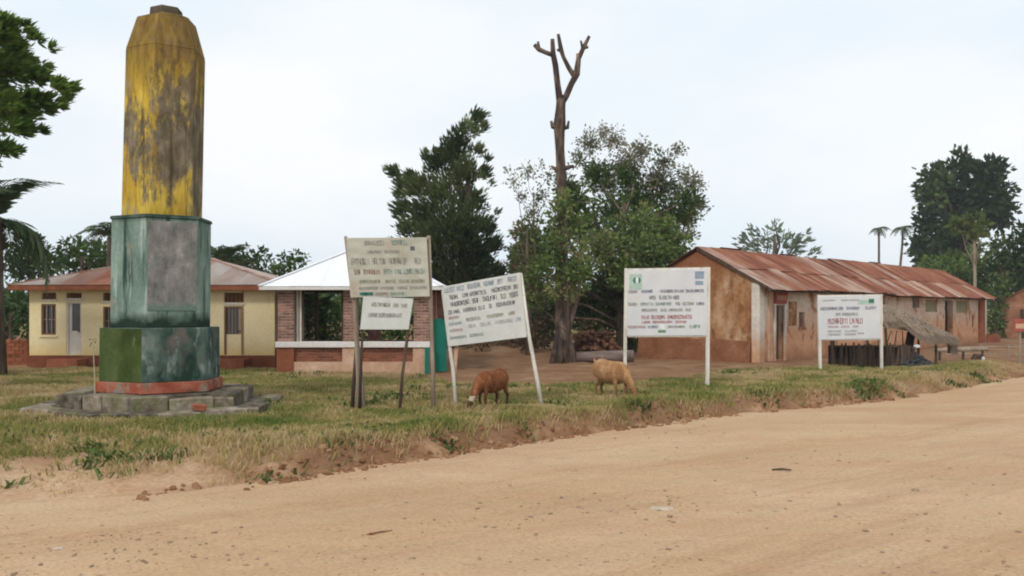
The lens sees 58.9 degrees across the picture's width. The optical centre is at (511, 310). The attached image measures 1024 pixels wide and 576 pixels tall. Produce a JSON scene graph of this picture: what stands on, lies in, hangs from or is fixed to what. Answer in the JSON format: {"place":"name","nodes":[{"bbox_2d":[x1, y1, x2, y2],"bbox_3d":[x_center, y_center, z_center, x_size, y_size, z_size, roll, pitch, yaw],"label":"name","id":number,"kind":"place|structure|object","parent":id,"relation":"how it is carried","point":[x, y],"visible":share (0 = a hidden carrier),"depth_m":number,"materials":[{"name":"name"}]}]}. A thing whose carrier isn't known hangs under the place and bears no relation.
{"place":"outdoors","nodes":[
{"label":"outdoors","id":0,"kind":"place"},
{"bbox_2d":[0,377,1023,575],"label":"road","id":1,"kind":"structure","parent":0,"point":[985,419],"depth_m":9.51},
{"bbox_2d":[366,530,391,534],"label":"dry twig","id":2,"kind":"object","parent":1,"relation":"on","point":[378,532],"visible":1,"depth_m":8.56,"materials":[{"name":"brown wood"}]},
{"bbox_2d":[0,424,1021,575],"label":"pebbles","id":3,"kind":"object","parent":1,"relation":"on","point":[364,558],"visible":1,"depth_m":8.41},
{"bbox_2d":[649,506,673,510],"bbox_3d":[1.580,2.110,9.687,0.292,0.037,0.193,0,0,-6],"label":"pale stone","id":4,"kind":"object","parent":1,"relation":"on","point":[663,508],"visible":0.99,"depth_m":9.64,"materials":[{"name":"beige stone"}]},
{"bbox_2d":[772,468,791,469],"bbox_3d":[3.540,2.079,11.908,0.254,0.031,0.050,0,0,0],"label":"stick","id":5,"kind":"object","parent":1,"relation":"on","point":[781,469],"visible":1,"depth_m":11.90,"materials":[{"name":"brown wood"}]},
{"bbox_2d":[0,358,1023,497],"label":"grass","id":6,"kind":"structure","parent":0,"point":[429,422],"depth_m":16.14,"materials":[{"name":"green plant"}]},
{"bbox_2d":[0,309,1023,503],"bbox_3d":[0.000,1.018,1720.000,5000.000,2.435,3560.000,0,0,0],"label":"ground","id":7,"kind":"structure","parent":0,"point":[472,363],"depth_m":15.40,"materials":[{"name":"soil"}]},
{"bbox_2d":[4,288,28,339],"bbox_3d":[-19.204,0.545,34.150,2.972,3.090,2.419,0,0,0],"label":"leafy bush","id":8,"kind":"object","parent":7,"relation":"on","point":[14,326],"visible":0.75,"depth_m":33.93,"materials":[{"name":"green plant"}]},
{"bbox_2d":[6,340,28,364],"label":"brick wall","id":9,"kind":"structure","parent":7,"relation":"on","point":[17,351],"depth_m":30.20,"materials":[{"name":"red brick"}]},
{"bbox_2d":[0,178,64,374],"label":"palm tree","id":10,"kind":"object","parent":7,"relation":"on","point":[20,229],"visible":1,"depth_m":25.13,"materials":[{"name":"green plant"}]},
{"bbox_2d":[3,231,65,339],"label":"round tree","id":11,"kind":"object","parent":7,"relation":"on","point":[27,268],"visible":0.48,"depth_m":43.78,"materials":[{"name":"green plant"}]},
{"bbox_2d":[0,9,84,167],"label":"feathery tree","id":12,"kind":"object","parent":7,"relation":"on","point":[20,111],"visible":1,"depth_m":20.17,"materials":[{"name":"green plant"}]},
{"bbox_2d":[50,234,106,274],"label":"round tree","id":13,"kind":"object","parent":7,"relation":"on","point":[97,255],"visible":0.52,"depth_m":46.82,"materials":[{"name":"green plant"}]},
{"bbox_2d":[71,222,110,266],"bbox_3d":[-17.803,-0.943,39.938,2.967,6.076,3.120,0,0,0],"label":"palm tree","id":14,"kind":"object","parent":7,"relation":"on","point":[104,231],"visible":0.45,"depth_m":39.88,"materials":[{"name":"green plant"}]},
{"bbox_2d":[89,339,96,393],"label":"dry stalk","id":15,"kind":"object","parent":7,"relation":"on","point":[94,366],"visible":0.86,"depth_m":15.79,"materials":[{"name":"brown plant"}]},
{"bbox_2d":[18,4,283,419],"bbox_3d":[-6.531,-1.810,16.916,4.195,7.620,4.668,0,0,0],"label":"monument","id":16,"kind":"object","parent":7,"relation":"on","point":[159,348],"visible":0.85,"depth_m":16.28,"materials":[{"name":"yellow paint"}]},
{"bbox_2d":[6,258,314,369],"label":"yellow house","id":17,"kind":"structure","parent":7,"relation":"on","point":[69,316],"depth_m":28.60,"materials":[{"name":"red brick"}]},
{"bbox_2d":[39,304,57,336],"bbox_3d":[-14.620,0.304,28.635,0.571,1.046,0.170,0,0,0],"label":"window","id":18,"kind":"structure","parent":17,"relation":"in","point":[48,310],"depth_m":28.66,"materials":[{"name":"grey glass"}]},
{"bbox_2d":[66,302,81,354],"bbox_3d":[-13.821,0.547,28.670,0.488,1.666,0.100,0,0,0],"label":"door","id":19,"kind":"structure","parent":17,"relation":"in","point":[73,310],"depth_m":28.68,"materials":[{"name":"white wood"}]},
{"bbox_2d":[104,307,109,326],"bbox_3d":[-12.668,0.346,28.635,0.571,0.962,0.170,0,0,0],"label":"window","id":20,"kind":"structure","parent":17,"relation":"in","point":[106,309],"depth_m":28.67,"materials":[{"name":"grey glass"}]},
{"bbox_2d":[224,306,242,354],"bbox_3d":[-8.790,0.614,28.670,0.589,1.531,0.100,0,0,0],"label":"door","id":21,"kind":"structure","parent":17,"relation":"in","point":[233,315],"depth_m":28.68,"materials":[{"name":"beige wood"}]},
{"bbox_2d":[211,244,258,270],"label":"palm tree","id":22,"kind":"object","parent":7,"relation":"on","point":[231,251],"visible":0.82,"depth_m":40.83,"materials":[{"name":"green plant"}]},
{"bbox_2d":[211,242,280,274],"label":"round tree","id":23,"kind":"object","parent":7,"relation":"on","point":[257,259],"visible":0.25,"depth_m":46.56,"materials":[{"name":"green plant"}]},
{"bbox_2d":[265,248,311,275],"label":"round tree","id":24,"kind":"object","parent":7,"relation":"on","point":[289,263],"visible":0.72,"depth_m":44.92,"materials":[{"name":"green plant"}]},
{"bbox_2d":[304,294,324,340],"bbox_3d":[-7.229,0.606,32.422,1.193,3.026,1.084,0,0,0],"label":"leafy bush","id":25,"kind":"object","parent":7,"relation":"on","point":[308,324],"visible":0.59,"depth_m":32.35,"materials":[{"name":"green plant"}]},
{"bbox_2d":[305,294,341,340],"bbox_3d":[-6.962,0.672,33.409,2.624,2.863,2.719,0,0,0],"label":"palm","id":26,"kind":"object","parent":7,"relation":"on","point":[327,298],"visible":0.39,"depth_m":33.45,"materials":[{"name":"green plant"}]},
{"bbox_2d":[257,251,446,373],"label":"brick pavilion","id":27,"kind":"structure","parent":7,"relation":"on","point":[328,275],"depth_m":26.22,"materials":[{"name":"paint"}]},
{"bbox_2d":[433,318,446,371],"bbox_3d":[-2.147,0.998,26.625,0.460,1.565,0.050,0,0,-10],"label":"door","id":28,"kind":"structure","parent":27,"relation":"in","point":[440,337],"depth_m":26.61,"materials":[{"name":"teal paint"}]},
{"bbox_2d":[309,294,413,340],"bbox_3d":[-6.681,0.613,35.728,4.935,2.934,5.011,0,0,-36],"label":"leafy bush","id":29,"kind":"object","parent":7,"relation":"on","point":[387,334],"visible":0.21,"depth_m":35.21,"materials":[{"name":"green plant"}]},
{"bbox_2d":[358,297,412,408],"bbox_3d":[-2.288,0.847,16.394,1.017,2.212,0.096,0,0,0],"label":"sign board","id":30,"kind":"object","parent":7,"relation":"on","point":[381,313],"visible":0.99,"depth_m":16.35,"materials":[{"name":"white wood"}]},
{"bbox_2d":[344,236,435,408],"bbox_3d":[-2.240,0.323,16.637,1.681,3.406,0.242,0,0,0],"label":"sign board","id":31,"kind":"object","parent":7,"relation":"on","point":[389,267],"visible":0.98,"depth_m":16.52,"materials":[{"name":"grey wood"}]},
{"bbox_2d":[381,104,507,346],"bbox_3d":[-2.249,-3.378,36.288,5.386,10.393,6.362,0,0,-21],"label":"conifer","id":32,"kind":"object","parent":7,"relation":"on","point":[465,225],"visible":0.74,"depth_m":35.31,"materials":[{"name":"green plant"}]},
{"bbox_2d":[466,368,508,408],"bbox_3d":[-0.445,1.459,16.817,0.432,0.776,1.264,0,0,34],"label":"goat","id":33,"kind":"object","parent":7,"relation":"on","point":[495,381],"visible":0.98,"depth_m":16.67},
{"bbox_2d":[441,273,542,404],"bbox_3d":[-0.344,0.676,16.964,1.960,2.781,0.155,0,0,0],"label":"sign board","id":34,"kind":"object","parent":7,"relation":"on","point":[487,310],"visible":1,"depth_m":16.89,"materials":[{"name":"paint"}]},
{"bbox_2d":[443,308,554,349],"bbox_3d":[-0.355,0.672,40.190,6.065,3.199,4.021,0,0,0],"label":"leafy bush","id":35,"kind":"object","parent":7,"relation":"on","point":[552,333],"visible":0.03,"depth_m":39.73,"materials":[{"name":"green plant"}]},
{"bbox_2d":[4,279,1012,322],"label":"distant woods","id":36,"kind":"object","parent":7,"relation":"on","point":[360,302],"visible":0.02,"depth_m":152.36,"materials":[{"name":"green plant"}]},
{"bbox_2d":[0,363,1023,488],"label":"weeds","id":37,"kind":"object","parent":7,"relation":"on","point":[89,458],"visible":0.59,"depth_m":14.58,"materials":[{"name":"green plant"}]},
{"bbox_2d":[133,384,894,500],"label":"earth clods","id":38,"kind":"object","parent":7,"relation":"on","point":[250,472],"visible":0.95,"depth_m":13.71,"materials":[{"name":"brown soil"}]},
{"bbox_2d":[497,212,550,354],"bbox_3d":[0.586,-0.929,34.515,1.830,5.780,1.736,0,0,-38],"label":"shrub","id":39,"kind":"object","parent":7,"relation":"on","point":[526,249],"visible":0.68,"depth_m":34.45,"materials":[{"name":"green plant"}]},
{"bbox_2d":[459,312,595,352],"bbox_3d":[0.653,0.956,35.706,5.532,1.848,2.591,0,0,-20],"label":"dry scrub","id":40,"kind":"object","parent":7,"relation":"on","point":[519,341],"visible":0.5,"depth_m":35.55,"materials":[{"name":"brown plant"}]},
{"bbox_2d":[501,158,555,348],"bbox_3d":[0.637,-2.160,35.856,2.277,7.942,1.723,0,0,-31],"label":"thin tree","id":41,"kind":"object","parent":7,"relation":"on","point":[524,195],"visible":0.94,"depth_m":35.98,"materials":[{"name":"green plant"}]},
{"bbox_2d":[533,34,589,363],"bbox_3d":[1.770,-3.799,31.531,1.088,12.015,1.956,0,0,44],"label":"dead tree","id":42,"kind":"object","parent":7,"relation":"on","point":[559,126],"visible":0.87,"depth_m":31.44,"materials":[{"name":"wood"}]},
{"bbox_2d":[518,185,598,363],"bbox_3d":[1.471,-1.085,31.058,2.979,6.369,1.762,0,0,0],"label":"climbing plant","id":43,"kind":"object","parent":42,"relation":"attached to","point":[560,202],"visible":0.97,"depth_m":30.95,"materials":[{"name":"green plant"}]},
{"bbox_2d":[573,329,622,353],"bbox_3d":[3.149,1.260,33.166,2.053,1.214,1.127,0,0,0],"label":"woodpile","id":44,"kind":"object","parent":7,"relation":"on","point":[589,340],"visible":0.66,"depth_m":32.88,"materials":[{"name":"brown wood"}]},
{"bbox_2d":[503,157,705,349],"bbox_3d":[3.967,-2.357,38.062,8.789,8.958,7.334,0,0,0],"label":"spreading tree","id":45,"kind":"object","parent":7,"relation":"on","point":[642,249],"visible":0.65,"depth_m":37.57,"materials":[{"name":"green plant"}]},
{"bbox_2d":[576,350,633,361],"bbox_3d":[3.225,1.569,31.429,1.996,0.448,0.427,0,0,4],"label":"fallen log","id":46,"kind":"object","parent":7,"relation":"on","point":[614,355],"visible":0.76,"depth_m":31.27,"materials":[{"name":"grey wood"}]},
{"bbox_2d":[591,358,638,395],"bbox_3d":[2.124,1.430,18.668,0.494,0.888,1.438,0,0,-33],"label":"goat","id":47,"kind":"object","parent":7,"relation":"on","point":[604,371],"visible":0.98,"depth_m":18.51},
{"bbox_2d":[569,261,670,351],"bbox_3d":[4.832,-0.168,38.829,5.279,5.004,4.283,0,0,29],"label":"leafy bush","id":48,"kind":"object","parent":7,"relation":"on","point":[632,343],"visible":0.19,"depth_m":38.45,"materials":[{"name":"green plant"}]},
{"bbox_2d":[567,119,713,343],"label":"thin tree","id":49,"kind":"object","parent":7,"relation":"on","point":[640,147],"visible":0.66,"depth_m":40.38,"materials":[{"name":"green plant"}]},
{"bbox_2d":[623,267,709,384],"bbox_3d":[3.681,0.504,21.590,2.075,3.093,0.104,0,0,0],"label":"sign board","id":50,"kind":"object","parent":7,"relation":"on","point":[666,302],"visible":1,"depth_m":21.55,"materials":[{"name":"white metal"}]},
{"bbox_2d":[637,246,894,362],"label":"adobe house","id":51,"kind":"structure","parent":7,"relation":"on","point":[763,307],"depth_m":33.04,"materials":[{"name":"paint"}]},
{"bbox_2d":[778,307,779,357],"bbox_3d":[9.703,0.780,32.981,0.040,1.880,0.150,0,0,24],"label":"door","id":52,"kind":"structure","parent":51,"relation":"in","point":[778,307],"depth_m":32.96,"materials":[{"name":"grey wood"}]},
{"bbox_2d":[731,217,822,257],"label":"hazy tree","id":53,"kind":"object","parent":7,"relation":"on","point":[794,243],"visible":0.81,"depth_m":99.87,"materials":[{"name":"green plant"}]},
{"bbox_2d":[817,294,882,368],"bbox_3d":[10.291,0.773,27.592,1.996,2.555,0.100,0,0,0],"label":"sign board","id":54,"kind":"object","parent":7,"relation":"on","point":[849,317],"visible":0.99,"depth_m":27.55,"materials":[{"name":"white metal"}]},
{"bbox_2d":[828,342,914,366],"bbox_3d":[11.514,1.543,28.993,2.726,1.081,0.333,0,0,0],"label":"stick fence","id":55,"kind":"object","parent":7,"relation":"on","point":[854,355],"visible":0.72,"depth_m":28.97,"materials":[{"name":"brown wood"}]},
{"bbox_2d":[869,226,890,262],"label":"tall palm","id":56,"kind":"object","parent":7,"relation":"on","point":[879,230],"visible":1,"depth_m":119.87,"materials":[{"name":"green plant"}]},
{"bbox_2d":[890,225,914,265],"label":"tall palm","id":57,"kind":"object","parent":7,"relation":"on","point":[903,231],"visible":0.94,"depth_m":115.89,"materials":[{"name":"green plant"}]},
{"bbox_2d":[866,304,959,363],"bbox_3d":[13.256,0.883,30.274,2.524,2.237,2.352,0,0,0],"label":"thatched stall","id":58,"kind":"object","parent":7,"relation":"on","point":[919,328],"visible":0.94,"depth_m":29.50,"materials":[{"name":"plant"}]},
{"bbox_2d":[827,258,999,347],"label":"adobe house","id":59,"kind":"structure","parent":7,"relation":"on","point":[949,303],"depth_m":46.33,"materials":[{"name":"brown metal"}]},
{"bbox_2d":[893,348,933,365],"bbox_3d":[12.827,1.494,29.249,1.627,0.671,1.076,0,0,0],"label":"charcoal heap","id":60,"kind":"object","parent":7,"relation":"on","point":[918,360],"visible":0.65,"depth_m":28.93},
{"bbox_2d":[914,252,984,287],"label":"slope bush","id":61,"kind":"object","parent":7,"relation":"on","point":[958,271],"visible":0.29,"depth_m":71.68,"materials":[{"name":"green plant"}]},
{"bbox_2d":[933,347,987,360],"bbox_3d":[16.330,1.605,33.010,1.956,0.594,0.190,0,0,0],"label":"log bench","id":62,"kind":"object","parent":7,"relation":"on","point":[963,350],"visible":0.72,"depth_m":32.95,"materials":[{"name":"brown wood"}]},
{"bbox_2d":[902,144,1022,268],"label":"dark tree","id":63,"kind":"object","parent":7,"relation":"on","point":[944,195],"visible":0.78,"depth_m":93.77,"materials":[{"name":"green plant"}]},
{"bbox_2d":[944,210,995,287],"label":"yellow green tree","id":64,"kind":"object","parent":7,"relation":"on","point":[965,224],"visible":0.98,"depth_m":65.93,"materials":[{"name":"green plant"}]},
{"bbox_2d":[945,243,999,301],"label":"slope bush","id":65,"kind":"object","parent":7,"relation":"on","point":[966,258],"visible":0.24,"depth_m":73.23,"materials":[{"name":"green plant"}]},
{"bbox_2d":[971,354,984,359],"bbox_3d":[16.623,1.671,32.392,0.463,0.295,0.332,0,0,0],"label":"rag bundle","id":66,"kind":"object","parent":7,"relation":"on","point":[977,356],"visible":0.64,"depth_m":32.28,"materials":[{"name":"grey fabric"}]},
{"bbox_2d":[943,344,1023,358],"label":"rail fence","id":67,"kind":"object","parent":7,"relation":"on","point":[1008,354],"visible":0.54,"depth_m":34.03,"materials":[{"name":"grey wood"}]},
{"bbox_2d":[977,226,1023,317],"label":"slope bush","id":68,"kind":"object","parent":7,"relation":"on","point":[1003,258],"visible":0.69,"depth_m":69.89,"materials":[{"name":"green plant"}]},
{"bbox_2d":[984,271,1016,337],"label":"leafy bush","id":69,"kind":"object","parent":7,"relation":"on","point":[994,326],"visible":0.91,"depth_m":58.87,"materials":[{"name":"green plant"}]},
{"bbox_2d":[1001,289,1023,337],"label":"brick house","id":70,"kind":"structure","parent":7,"relation":"on","point":[1015,301],"depth_m":59.63,"materials":[{"name":"brick"}]},
{"bbox_2d":[1020,309,1023,337],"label":"door","id":71,"kind":"structure","parent":70,"relation":"in","point":[1021,310],"depth_m":59.32,"materials":[{"name":"brown wood"}]},
{"bbox_2d":[1004,219,1023,292],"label":"slope bush","id":72,"kind":"object","parent":7,"relation":"on","point":[1016,276],"visible":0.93,"depth_m":68.26,"materials":[{"name":"green plant"}]},
{"bbox_2d":[1013,319,1023,363],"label":"red board","id":73,"kind":"object","parent":7,"relation":"on","point":[1018,325],"visible":0.89,"depth_m":31.97,"materials":[{"name":"paint"}]},
{"bbox_2d":[0,0,1023,303],"label":"sky","id":74,"kind":"structure","parent":0,"point":[819,115],"materials":[{"name":"white"}]}
]}

